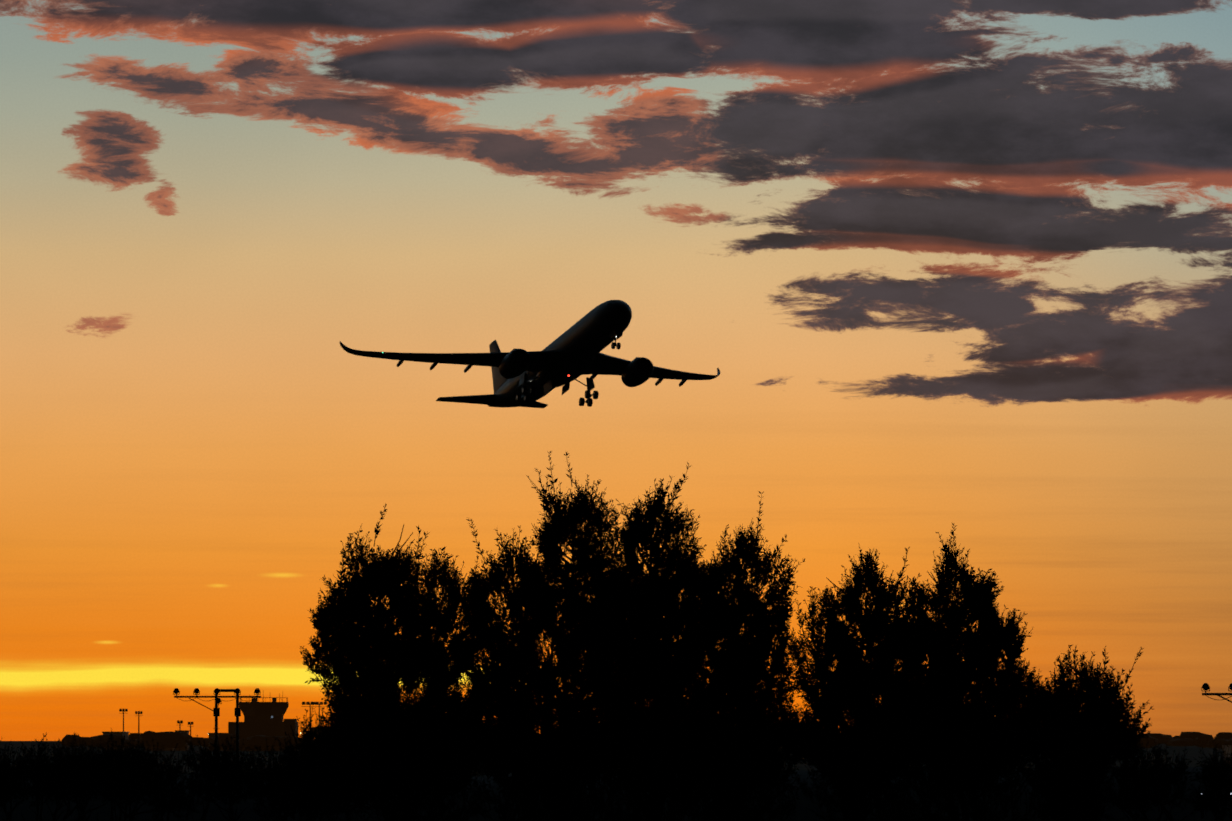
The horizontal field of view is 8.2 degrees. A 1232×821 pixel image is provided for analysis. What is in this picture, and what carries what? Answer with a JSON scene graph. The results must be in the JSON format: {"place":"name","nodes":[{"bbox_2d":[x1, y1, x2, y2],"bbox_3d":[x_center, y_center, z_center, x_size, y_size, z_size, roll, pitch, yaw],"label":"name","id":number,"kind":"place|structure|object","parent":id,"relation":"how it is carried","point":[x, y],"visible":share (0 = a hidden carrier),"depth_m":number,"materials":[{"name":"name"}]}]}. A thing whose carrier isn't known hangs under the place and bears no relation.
{"place":"outdoors","nodes":[
{"label":"outdoors","id":0,"kind":"place"},
{"bbox_2d":[228,691,297,750],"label":"control tower","id":1,"kind":"structure","parent":0,"point":[263,718],"depth_m":1795.70,"materials":[{"name":"concrete"}]},
{"bbox_2d":[339,300,719,407],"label":"airliner","id":2,"kind":"object","parent":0,"point":[522,378],"visible":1,"depth_m":1371.08,"materials":[{"name":"paint"}]},
{"bbox_2d":[0,741,1222,775],"bbox_3d":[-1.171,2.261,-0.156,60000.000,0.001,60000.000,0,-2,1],"label":"ground","id":3,"kind":"structure","parent":0,"point":[1193,751],"depth_m":1467.22,"materials":[{"name":"black plant"}]},
{"bbox_2d":[0,730,161,820],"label":"bush grass tufts","id":4,"kind":"object","parent":3,"relation":"on","point":[128,774],"visible":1,"depth_m":59.59,"materials":[{"name":"black plant"}]},
{"bbox_2d":[119,709,127,731],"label":"floodlight mast","id":5,"kind":"object","parent":3,"relation":"on","point":[123,710],"visible":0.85,"depth_m":1859.92,"materials":[{"name":"metal"}]},
{"bbox_2d":[135,711,141,749],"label":"floodlight mast","id":6,"kind":"object","parent":3,"relation":"on","point":[139,712],"visible":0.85,"depth_m":1799.87,"materials":[{"name":"metal"}]},
{"bbox_2d":[177,720,182,750],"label":"floodlight mast","id":7,"kind":"object","parent":3,"relation":"on","point":[179,721],"visible":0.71,"depth_m":1829.79,"materials":[{"name":"metal"}]},
{"bbox_2d":[0,733,392,820],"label":"scrub bush","id":8,"kind":"object","parent":3,"relation":"on","point":[308,796],"visible":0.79,"depth_m":95.91,"materials":[{"name":"black plant"}]},
{"bbox_2d":[173,688,260,761],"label":"approach light","id":9,"kind":"object","parent":3,"relation":"on","point":[216,709],"visible":0.9,"depth_m":419.84,"materials":[{"name":"metal"}]},
{"bbox_2d":[301,702,318,717],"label":"floodlight mast","id":10,"kind":"object","parent":3,"relation":"on","point":[308,703],"visible":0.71,"depth_m":1799.54,"materials":[{"name":"metal"}]},
{"bbox_2d":[314,702,326,730],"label":"floodlight mast","id":11,"kind":"object","parent":3,"relation":"on","point":[321,703],"visible":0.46,"depth_m":1829.50,"materials":[{"name":"metal"}]},
{"bbox_2d":[294,504,506,820],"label":"tamarisk tree","id":12,"kind":"object","parent":3,"relation":"on","point":[428,734],"visible":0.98,"depth_m":99.61,"materials":[{"name":"black plant"}]},
{"bbox_2d":[460,451,645,820],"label":"tamarisk tree","id":13,"kind":"object","parent":3,"relation":"on","point":[511,663],"visible":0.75,"depth_m":100.26,"materials":[{"name":"black plant"}]},
{"bbox_2d":[60,724,1231,750],"bbox_3d":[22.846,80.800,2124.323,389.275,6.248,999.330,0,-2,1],"label":"treeline","id":14,"kind":"object","parent":3,"relation":"on","point":[169,739],"visible":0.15,"depth_m":1643.85,"materials":[{"name":"black plant"}]},
{"bbox_2d":[569,462,736,820],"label":"tamarisk tree","id":15,"kind":"object","parent":3,"relation":"on","point":[659,673],"visible":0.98,"depth_m":99.28,"materials":[{"name":"black plant"}]},
{"bbox_2d":[665,491,807,820],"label":"tamarisk tree","id":16,"kind":"object","parent":3,"relation":"on","point":[739,669],"visible":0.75,"depth_m":99.93,"materials":[{"name":"black plant"}]},
{"bbox_2d":[778,546,944,820],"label":"tamarisk tree","id":17,"kind":"object","parent":3,"relation":"on","point":[887,731],"visible":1,"depth_m":99.39,"materials":[{"name":"black plant"}]},
{"bbox_2d":[899,523,1046,820],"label":"tamarisk tree","id":18,"kind":"object","parent":3,"relation":"on","point":[977,731],"visible":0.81,"depth_m":100.00,"materials":[{"name":"black plant"}]},
{"bbox_2d":[1003,645,1152,820],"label":"tamarisk tree","id":19,"kind":"object","parent":3,"relation":"on","point":[1080,713],"visible":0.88,"depth_m":99.55,"materials":[{"name":"black plant"}]},
{"bbox_2d":[1017,735,1231,820],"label":"scrub bush","id":20,"kind":"object","parent":3,"relation":"on","point":[1058,783],"visible":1,"depth_m":95.99,"materials":[{"name":"black plant"}]},
{"bbox_2d":[1201,683,1231,702],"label":"approach light","id":21,"kind":"object","parent":3,"relation":"on","point":[1205,686],"visible":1,"depth_m":299.48,"materials":[{"name":"metal"}]},
{"bbox_2d":[0,0,1231,740],"label":"sky","id":22,"kind":"structure","parent":0,"point":[966,264],"materials":[{"name":"orange"}]},
{"bbox_2d":[102,730,1231,765],"bbox_3d":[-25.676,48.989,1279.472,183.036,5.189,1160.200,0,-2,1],"label":"buildings","id":23,"kind":"structure","parent":0,"point":[212,735],"depth_m":1839.74,"materials":[{"name":"concrete"}]},
{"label":"berm","id":24,"kind":"object","parent":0,"visible":0},
{"bbox_2d":[1201,793,1231,818],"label":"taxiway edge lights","id":25,"kind":"object","parent":24,"relation":"on","point":[1202,816],"visible":0.25,"depth_m":119.68,"materials":[{"name":"metal"}]}
]}

